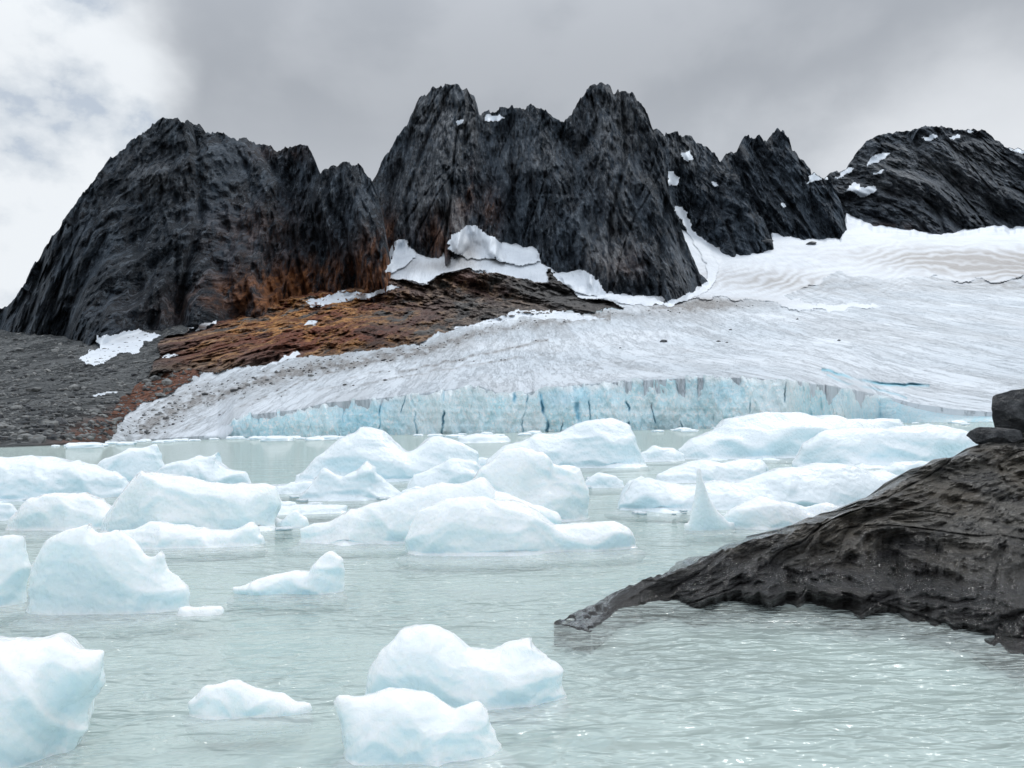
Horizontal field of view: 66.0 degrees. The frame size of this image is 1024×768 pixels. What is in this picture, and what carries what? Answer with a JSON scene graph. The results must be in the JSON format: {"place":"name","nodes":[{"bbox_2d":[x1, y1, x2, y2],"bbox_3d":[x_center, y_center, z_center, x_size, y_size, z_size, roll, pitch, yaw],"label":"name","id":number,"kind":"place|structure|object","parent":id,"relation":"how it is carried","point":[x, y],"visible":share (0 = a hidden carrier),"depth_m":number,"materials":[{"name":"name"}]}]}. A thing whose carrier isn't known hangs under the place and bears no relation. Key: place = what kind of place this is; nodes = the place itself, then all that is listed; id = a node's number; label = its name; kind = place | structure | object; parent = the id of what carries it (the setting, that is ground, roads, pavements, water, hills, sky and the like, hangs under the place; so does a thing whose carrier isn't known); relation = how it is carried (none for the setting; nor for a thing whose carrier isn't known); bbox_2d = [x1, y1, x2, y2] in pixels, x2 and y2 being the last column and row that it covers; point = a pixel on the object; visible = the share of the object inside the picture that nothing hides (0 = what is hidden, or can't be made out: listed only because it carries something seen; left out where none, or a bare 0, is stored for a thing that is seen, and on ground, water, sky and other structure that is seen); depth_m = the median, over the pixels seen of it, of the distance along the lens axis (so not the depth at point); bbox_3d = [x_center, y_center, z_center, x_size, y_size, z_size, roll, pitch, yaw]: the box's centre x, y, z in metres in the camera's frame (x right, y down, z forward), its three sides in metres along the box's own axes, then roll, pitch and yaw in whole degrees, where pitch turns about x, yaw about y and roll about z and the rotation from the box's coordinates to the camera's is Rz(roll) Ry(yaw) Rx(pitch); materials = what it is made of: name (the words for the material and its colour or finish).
{"place":"outdoors","nodes":[
{"label":"outdoors","id":0,"kind":"place"},
{"bbox_2d":[0,324,203,446],"bbox_3d":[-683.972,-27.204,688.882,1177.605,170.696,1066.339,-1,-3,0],"label":"scree slope","id":1,"kind":"structure","parent":0,"point":[52,359],"depth_m":331.28,"materials":[{"name":"grey gravel"}]},
{"bbox_2d":[55,417,67,423],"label":"boulder","id":2,"kind":"object","parent":1,"relation":"on","point":[61,420],"visible":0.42,"depth_m":207.28,"materials":[{"name":"stone"}]},
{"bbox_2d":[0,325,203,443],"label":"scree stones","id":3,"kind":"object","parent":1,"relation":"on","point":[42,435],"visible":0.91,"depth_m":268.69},
{"bbox_2d":[93,392,116,396],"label":"snow patch","id":4,"kind":"object","parent":1,"relation":"on","point":[101,394],"visible":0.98,"depth_m":287.40,"materials":[{"name":"white snow"}]},
{"bbox_2d":[79,328,160,365],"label":"snow patch","id":5,"kind":"object","parent":1,"relation":"on","point":[116,341],"visible":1,"depth_m":455.60,"materials":[{"name":"white snow"}]},
{"bbox_2d":[0,117,390,346],"bbox_3d":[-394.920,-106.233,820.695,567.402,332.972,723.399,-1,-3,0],"label":"mountain","id":6,"kind":"structure","parent":0,"point":[168,223],"depth_m":671.00,"materials":[{"name":"grey stone"}]},
{"bbox_2d":[385,239,415,272],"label":"snow patch","id":7,"kind":"object","parent":6,"relation":"on","point":[403,254],"visible":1,"depth_m":802.77,"materials":[{"name":"white snow"}]},
{"bbox_2d":[149,268,623,375],"bbox_3d":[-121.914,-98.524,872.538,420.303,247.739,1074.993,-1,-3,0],"label":"rocky foothill","id":8,"kind":"structure","parent":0,"point":[407,312],"depth_m":586.48,"materials":[{"name":"brown stone"}]},
{"bbox_2d":[196,321,215,330],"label":"snow patch","id":9,"kind":"object","parent":8,"relation":"on","point":[202,326],"visible":1,"depth_m":561.65,"materials":[{"name":"white snow"}]},
{"bbox_2d":[257,351,299,369],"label":"snow patch","id":10,"kind":"object","parent":8,"relation":"on","point":[294,354],"visible":0.93,"depth_m":387.86,"materials":[{"name":"white snow"}]},
{"bbox_2d":[305,320,316,324],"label":"snow patch","id":11,"kind":"object","parent":8,"relation":"on","point":[311,322],"visible":0.93,"depth_m":556.44,"materials":[{"name":"white snow"}]},
{"bbox_2d":[306,284,398,307],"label":"snow patch","id":12,"kind":"object","parent":8,"relation":"on","point":[333,298],"visible":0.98,"depth_m":709.54,"materials":[{"name":"white snow"}]},
{"bbox_2d":[454,309,605,328],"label":"snow patch","id":13,"kind":"object","parent":8,"relation":"on","point":[569,316],"visible":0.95,"depth_m":564.90,"materials":[{"name":"white snow"}]},
{"bbox_2d":[389,242,548,283],"bbox_3d":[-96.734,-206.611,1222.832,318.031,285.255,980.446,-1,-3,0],"label":"snow apron","id":14,"kind":"object","parent":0,"point":[419,268],"visible":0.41,"depth_m":771.06,"materials":[{"name":"white snow"}]},
{"bbox_2d":[447,225,539,265],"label":"snow patch","id":15,"kind":"object","parent":14,"relation":"on","point":[470,241],"visible":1,"depth_m":797.45,"materials":[{"name":"white snow"}]},
{"bbox_2d":[0,422,1023,767],"bbox_3d":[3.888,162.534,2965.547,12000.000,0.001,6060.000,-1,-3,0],"label":"water","id":16,"kind":"structure","parent":0,"point":[720,684],"depth_m":5.11,"materials":[{"name":"liquid"}]},
{"bbox_2d":[0,503,16,520],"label":"ice chunk","id":17,"kind":"object","parent":16,"relation":"on","point":[8,511],"visible":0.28,"depth_m":14.59,"materials":[{"name":"white ice"}]},
{"bbox_2d":[0,535,31,606],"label":"iceberg","id":18,"kind":"object","parent":16,"relation":"on","point":[15,567],"visible":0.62,"depth_m":7.17,"materials":[{"name":"white ice"}]},
{"bbox_2d":[0,633,105,767],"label":"iceberg","id":19,"kind":"object","parent":16,"relation":"on","point":[51,686],"visible":0.85,"depth_m":3.72,"materials":[{"name":"white ice"}]},
{"bbox_2d":[5,492,110,530],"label":"iceberg","id":20,"kind":"object","parent":16,"relation":"on","point":[56,511],"visible":0.48,"depth_m":12.87,"materials":[{"name":"white ice"}]},
{"bbox_2d":[0,455,128,502],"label":"iceberg","id":21,"kind":"object","parent":16,"relation":"on","point":[23,477],"visible":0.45,"depth_m":19.29,"materials":[{"name":"white ice"}]},
{"bbox_2d":[65,442,103,447],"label":"brash ice","id":22,"kind":"structure","parent":16,"relation":"on","point":[84,445],"depth_m":110.30,"materials":[{"name":"white ice"}]},
{"bbox_2d":[25,523,189,614],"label":"iceberg","id":23,"kind":"object","parent":16,"relation":"on","point":[87,569],"visible":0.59,"depth_m":6.73,"materials":[{"name":"white ice"}]},
{"bbox_2d":[105,441,117,443],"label":"brash ice","id":24,"kind":"structure","parent":16,"relation":"on","point":[112,442],"depth_m":157.10,"materials":[{"name":"white ice"}]},
{"bbox_2d":[116,441,137,444],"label":"brash ice","id":25,"kind":"structure","parent":16,"relation":"on","point":[125,443],"depth_m":133.35,"materials":[{"name":"white ice"}]},
{"bbox_2d":[97,444,164,481],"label":"iceberg","id":26,"kind":"object","parent":16,"relation":"on","point":[130,464],"visible":0.33,"depth_m":24.94,"materials":[{"name":"white ice"}]},
{"bbox_2d":[158,439,174,441],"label":"brash ice","id":27,"kind":"structure","parent":16,"relation":"on","point":[168,440],"depth_m":162.86,"materials":[{"name":"white ice"}]},
{"bbox_2d":[111,521,264,549],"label":"iceberg","id":28,"kind":"object","parent":16,"relation":"in","point":[154,535],"visible":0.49,"depth_m":10.52,"materials":[{"name":"white ice"}]},
{"bbox_2d":[100,470,281,532],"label":"iceberg","id":29,"kind":"object","parent":16,"relation":"on","point":[144,497],"visible":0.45,"depth_m":12.17,"materials":[{"name":"white ice"}]},
{"bbox_2d":[176,606,223,616],"bbox_3d":[-2.605,1.913,6.586,0.401,0.114,0.188,-1,-3,0],"label":"ice chunk","id":30,"kind":"object","parent":16,"relation":"on","point":[184,611],"visible":0.62,"depth_m":6.55,"materials":[{"name":"white ice"}]},
{"bbox_2d":[157,452,250,483],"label":"iceberg","id":31,"kind":"object","parent":16,"relation":"on","point":[212,468],"visible":0.29,"depth_m":19.84,"materials":[{"name":"white ice"}]},
{"bbox_2d":[226,436,245,438],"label":"brash ice","id":32,"kind":"structure","parent":16,"relation":"on","point":[235,437],"depth_m":213.41,"materials":[{"name":"white ice"}]},
{"bbox_2d":[188,679,312,719],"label":"iceberg","id":33,"kind":"object","parent":16,"relation":"on","point":[234,699],"visible":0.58,"depth_m":4.19,"materials":[{"name":"white ice"}]},
{"bbox_2d":[248,436,265,439],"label":"brash ice","id":34,"kind":"structure","parent":16,"relation":"on","point":[255,437],"depth_m":182.43,"materials":[{"name":"white ice"}]},
{"bbox_2d":[260,435,293,440],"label":"brash ice","id":35,"kind":"structure","parent":16,"relation":"on","point":[278,438],"depth_m":137.66,"materials":[{"name":"white ice"}]},
{"bbox_2d":[276,517,281,526],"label":"ice chunk","id":36,"kind":"object","parent":16,"relation":"on","point":[278,522],"visible":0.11,"depth_m":12.61,"materials":[{"name":"white ice"}]},
{"bbox_2d":[275,527,286,530],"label":"brash ice","id":37,"kind":"structure","parent":16,"relation":"on","point":[280,529],"depth_m":12.02,"materials":[{"name":"white ice"}]},
{"bbox_2d":[232,551,344,594],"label":"iceberg","id":38,"kind":"object","parent":16,"relation":"on","point":[325,574],"visible":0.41,"depth_m":7.33,"materials":[{"name":"white ice"}]},
{"bbox_2d":[281,501,295,505],"bbox_3d":[-4.605,2.435,15.553,0.717,0.261,0.442,-1,-3,0],"label":"ice chunk","id":39,"kind":"object","parent":16,"relation":"on","point":[286,503],"visible":0.1,"depth_m":15.50,"materials":[{"name":"white ice"}]},
{"bbox_2d":[280,510,308,527],"bbox_3d":[-3.455,2.228,12.465,0.472,0.466,0.302,-1,-3,0],"label":"ice chunk","id":40,"kind":"object","parent":16,"relation":"in","point":[295,519],"visible":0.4,"depth_m":12.43,"materials":[{"name":"white ice"}]},
{"bbox_2d":[276,481,312,493],"bbox_3d":[-5.159,2.638,19.427,1.581,0.485,0.797,-1,-3,0],"label":"ice chunk","id":41,"kind":"object","parent":16,"relation":"in","point":[296,487],"visible":0.25,"depth_m":19.28,"materials":[{"name":"white ice"}]},
{"bbox_2d":[278,504,347,514],"bbox_3d":[-3.755,2.361,14.602,1.523,0.274,0.735,-1,-3,0],"label":"ice chunk","id":42,"kind":"object","parent":16,"relation":"on","point":[313,509],"visible":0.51,"depth_m":14.49,"materials":[{"name":"white ice"}]},
{"bbox_2d":[305,436,324,439],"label":"brash ice","id":43,"kind":"structure","parent":16,"relation":"on","point":[315,438],"depth_m":136.06,"materials":[{"name":"white ice"}]},
{"bbox_2d":[315,435,339,439],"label":"brash ice","id":44,"kind":"structure","parent":16,"relation":"on","point":[330,437],"depth_m":137.63,"materials":[{"name":"white ice"}]},
{"bbox_2d":[299,460,401,500],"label":"iceberg","id":45,"kind":"object","parent":16,"relation":"on","point":[365,481],"visible":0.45,"depth_m":17.17,"materials":[{"name":"white ice"}]},
{"bbox_2d":[294,426,479,481],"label":"iceberg","id":46,"kind":"object","parent":16,"relation":"on","point":[387,456],"visible":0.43,"depth_m":23.17,"materials":[{"name":"white ice"}]},
{"bbox_2d":[402,486,419,492],"bbox_3d":[-2.029,2.466,17.506,0.898,0.406,0.449,-1,-3,0],"label":"ice chunk","id":47,"kind":"object","parent":16,"relation":"on","point":[405,490],"visible":0.04,"depth_m":17.48,"materials":[{"name":"white ice"}]},
{"bbox_2d":[299,477,561,545],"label":"iceberg","id":48,"kind":"object","parent":16,"relation":"on","point":[388,521],"visible":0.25,"depth_m":10.57,"materials":[{"name":"white ice"}]},
{"bbox_2d":[427,434,442,436],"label":"brash ice","id":49,"kind":"structure","parent":16,"relation":"on","point":[429,435],"depth_m":152.32,"materials":[{"name":"white ice"}]},
{"bbox_2d":[406,458,480,488],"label":"iceberg","id":50,"kind":"object","parent":16,"relation":"on","point":[455,470],"visible":0.39,"depth_m":19.18,"materials":[{"name":"white ice"}]},
{"bbox_2d":[443,434,463,437],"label":"brash ice","id":51,"kind":"structure","parent":16,"relation":"on","point":[453,436],"depth_m":125.25,"materials":[{"name":"white ice"}]},
{"bbox_2d":[365,624,566,710],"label":"iceberg","id":52,"kind":"object","parent":16,"relation":"on","point":[451,669],"visible":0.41,"depth_m":4.27,"materials":[{"name":"white ice"}]},
{"bbox_2d":[478,457,487,466],"bbox_3d":[-0.946,3.040,29.071,1.482,0.681,0.708,-1,-3,0],"label":"ice chunk","id":53,"kind":"object","parent":16,"relation":"on","point":[482,461],"visible":0.11,"depth_m":28.94,"materials":[{"name":"white ice"}]},
{"bbox_2d":[458,433,510,442],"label":"ice chunk","id":54,"kind":"object","parent":16,"relation":"on","point":[478,438],"visible":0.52,"depth_m":78.98,"materials":[{"name":"white ice"}]},
{"bbox_2d":[405,496,637,555],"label":"iceberg","id":55,"kind":"object","parent":16,"relation":"on","point":[470,526],"visible":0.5,"depth_m":9.40,"materials":[{"name":"white ice"}]},
{"bbox_2d":[472,447,589,521],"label":"iceberg","id":56,"kind":"object","parent":16,"relation":"on","point":[532,476],"visible":0.35,"depth_m":12.49,"materials":[{"name":"white ice"}]},
{"bbox_2d":[526,431,541,433],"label":"brash ice","id":57,"kind":"structure","parent":16,"relation":"on","point":[533,432],"depth_m":153.48,"materials":[{"name":"white ice"}]},
{"bbox_2d":[486,418,647,467],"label":"iceberg","id":58,"kind":"object","parent":16,"relation":"on","point":[605,443],"visible":0.39,"depth_m":27.82,"materials":[{"name":"white ice"}]},
{"bbox_2d":[585,472,623,487],"bbox_3d":[2.220,2.427,18.886,1.040,0.617,0.622,-1,-3,0],"label":"ice chunk","id":59,"kind":"object","parent":16,"relation":"on","point":[600,480],"visible":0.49,"depth_m":18.76,"materials":[{"name":"white ice"}]},
{"bbox_2d":[641,445,684,461],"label":"iceberg","id":60,"kind":"object","parent":16,"relation":"on","point":[653,453],"visible":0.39,"depth_m":31.09,"materials":[{"name":"white ice"}]},
{"bbox_2d":[673,427,690,430],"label":"brash ice","id":61,"kind":"structure","parent":16,"relation":"on","point":[679,429],"depth_m":150.03,"materials":[{"name":"white ice"}]},
{"bbox_2d":[681,429,697,431],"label":"brash ice","id":62,"kind":"structure","parent":16,"relation":"on","point":[688,430],"depth_m":127.26,"materials":[{"name":"white ice"}]},
{"bbox_2d":[684,467,734,530],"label":"iceberg","id":63,"kind":"object","parent":16,"relation":"on","point":[705,515],"visible":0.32,"depth_m":10.97,"materials":[{"name":"white ice"}]},
{"bbox_2d":[656,458,768,482],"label":"iceberg","id":64,"kind":"object","parent":16,"relation":"on","point":[738,470],"visible":0.44,"depth_m":19.79,"materials":[{"name":"white ice"}]},
{"bbox_2d":[617,462,896,512],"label":"iceberg","id":65,"kind":"object","parent":16,"relation":"on","point":[837,484],"visible":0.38,"depth_m":13.61,"materials":[{"name":"white ice"}]},
{"bbox_2d":[723,496,839,529],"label":"iceberg","id":66,"kind":"object","parent":16,"relation":"on","point":[760,513],"visible":0.38,"depth_m":11.02,"materials":[{"name":"white ice"}]},
{"bbox_2d":[554,433,1023,654],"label":"shore rock","id":67,"kind":"object","parent":16,"relation":"in","point":[935,542],"visible":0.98,"depth_m":6.86,"materials":[{"name":"black stone"}]},
{"bbox_2d":[966,427,1022,444],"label":"boulder","id":68,"kind":"object","parent":67,"relation":"on","point":[980,435],"visible":0.9,"depth_m":8.98,"materials":[{"name":"stone"}]},
{"bbox_2d":[991,389,1023,432],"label":"boulder","id":69,"kind":"object","parent":68,"relation":"on","point":[1007,408],"visible":0.86,"depth_m":9.31,"materials":[{"name":"stone"}]},
{"bbox_2d":[678,412,903,459],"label":"iceberg","id":70,"kind":"object","parent":16,"relation":"on","point":[768,436],"visible":0.3,"depth_m":31.76,"materials":[{"name":"white ice"}]},
{"bbox_2d":[792,424,977,467],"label":"iceberg","id":71,"kind":"object","parent":16,"relation":"on","point":[863,447],"visible":0.43,"depth_m":24.55,"materials":[{"name":"white ice"}]},
{"bbox_2d":[880,461,929,475],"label":"iceberg","id":72,"kind":"object","parent":16,"relation":"in","point":[897,468],"visible":0.24,"depth_m":20.01,"materials":[{"name":"white ice"}]},
{"bbox_2d":[948,420,966,422],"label":"brash ice","id":73,"kind":"structure","parent":16,"relation":"on","point":[958,421],"depth_m":168.63,"materials":[{"name":"white ice"}]},
{"bbox_2d":[0,0,1023,308],"label":"sky","id":74,"kind":"structure","parent":0,"point":[80,80],"materials":[{"name":"grey"}]},
{"bbox_2d":[352,82,707,304],"bbox_3d":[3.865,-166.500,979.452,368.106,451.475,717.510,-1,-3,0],"label":"mountain","id":75,"kind":"structure","parent":0,"point":[584,186],"depth_m":870.74,"materials":[{"name":"grey stone"}]},
{"bbox_2d":[485,114,504,121],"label":"snow patch","id":76,"kind":"object","parent":75,"relation":"on","point":[488,117],"visible":1,"depth_m":1006.58,"materials":[{"name":"white snow"}]},
{"bbox_2d":[105,267,1023,441],"bbox_3d":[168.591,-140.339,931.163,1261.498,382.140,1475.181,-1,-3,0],"label":"glacier","id":77,"kind":"object","parent":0,"point":[938,344],"visible":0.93,"depth_m":342.27,"materials":[{"name":"white ice"}]},
{"bbox_2d":[120,299,752,435],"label":"debris stones","id":78,"kind":"object","parent":77,"relation":"on","point":[231,390],"visible":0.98,"depth_m":303.83,"materials":[{"name":"stone"}]},
{"bbox_2d":[663,206,718,306],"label":"snow patch","id":79,"kind":"object","parent":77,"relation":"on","point":[708,257],"visible":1,"depth_m":890.01,"materials":[{"name":"white snow"}]},
{"bbox_2d":[219,375,992,438],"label":"ice cliff","id":80,"kind":"structure","parent":0,"point":[467,409],"depth_m":210.65,"materials":[{"name":"blue ice"}]},
{"bbox_2d":[653,129,773,256],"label":"mountain","id":81,"kind":"structure","parent":0,"point":[726,218],"depth_m":1037.63,"materials":[{"name":"grey stone"}]},
{"bbox_2d":[668,171,679,184],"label":"snow patch","id":82,"kind":"object","parent":81,"relation":"on","point":[673,178],"visible":1,"depth_m":1077.17,"materials":[{"name":"white snow"}]},
{"bbox_2d":[681,150,692,160],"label":"snow patch","id":83,"kind":"object","parent":81,"relation":"on","point":[686,156],"visible":1,"depth_m":1089.71,"materials":[{"name":"white snow"}]},
{"bbox_2d":[761,239,772,242],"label":"boulder","id":84,"kind":"object","parent":81,"relation":"on","point":[768,240],"visible":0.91,"depth_m":960.90,"materials":[{"name":"stone"}]},
{"bbox_2d":[694,128,846,239],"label":"mountain","id":85,"kind":"structure","parent":0,"point":[773,171],"depth_m":1121.44,"materials":[{"name":"black stone"}]},
{"bbox_2d":[807,173,827,183],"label":"snow patch","id":86,"kind":"object","parent":85,"relation":"on","point":[813,177],"visible":0.99,"depth_m":1124.64,"materials":[{"name":"white snow"}]},
{"bbox_2d":[547,213,1023,311],"bbox_3d":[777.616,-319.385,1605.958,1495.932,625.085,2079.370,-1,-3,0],"label":"snowfield","id":87,"kind":"structure","parent":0,"point":[859,247],"depth_m":879.46,"materials":[{"name":"white snow"}]},
{"bbox_2d":[559,270,663,305],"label":"snow patch","id":88,"kind":"object","parent":87,"relation":"on","point":[584,282],"visible":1,"depth_m":704.16,"materials":[{"name":"white snow"}]},
{"bbox_2d":[806,241,816,244],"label":"boulder","id":89,"kind":"object","parent":87,"relation":"on","point":[811,243],"visible":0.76,"depth_m":999.73,"materials":[{"name":"stone"}]},
{"bbox_2d":[824,125,1023,234],"bbox_3d":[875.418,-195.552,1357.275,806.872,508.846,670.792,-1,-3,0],"label":"mountain","id":90,"kind":"structure","parent":0,"point":[941,183],"depth_m":1266.67,"materials":[{"name":"black stone"}]},
{"bbox_2d":[835,167,853,178],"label":"snow patch","id":91,"kind":"object","parent":90,"relation":"on","point":[847,170],"visible":1,"depth_m":1359.47,"materials":[{"name":"white snow"}]},
{"bbox_2d":[847,182,876,196],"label":"snow patch","id":92,"kind":"object","parent":90,"relation":"on","point":[856,188],"visible":1,"depth_m":1279.79,"materials":[{"name":"white snow"}]},
{"bbox_2d":[867,153,889,165],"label":"snow patch","id":93,"kind":"object","parent":90,"relation":"on","point":[874,159],"visible":1,"depth_m":1334.89,"materials":[{"name":"white snow"}]},
{"bbox_2d":[922,134,937,140],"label":"snow patch","id":94,"kind":"object","parent":90,"relation":"on","point":[930,137],"visible":1,"depth_m":1319.73,"materials":[{"name":"white snow"}]},
{"bbox_2d":[949,134,959,139],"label":"snow patch","id":95,"kind":"object","parent":90,"relation":"on","point":[956,136],"visible":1,"depth_m":1319.88,"materials":[{"name":"white snow"}]},
{"bbox_2d":[1009,148,1023,153],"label":"snow patch","id":96,"kind":"object","parent":90,"relation":"on","point":[1017,150],"visible":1,"depth_m":1303.18,"materials":[{"name":"white snow"}]},
{"label":"silty water","id":97,"kind":"structure","parent":0,"visible":0},
{"bbox_2d":[202,425,232,438],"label":"ice chunk","id":98,"kind":"object","parent":97,"relation":"on","point":[223,431],"visible":0.89,"depth_m":234.92,"materials":[{"name":"white ice"}]},
{"bbox_2d":[334,687,501,766],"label":"iceberg","id":99,"kind":"object","parent":97,"relation":"on","point":[394,726],"visible":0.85,"depth_m":3.59,"materials":[{"name":"white ice"}]}
]}

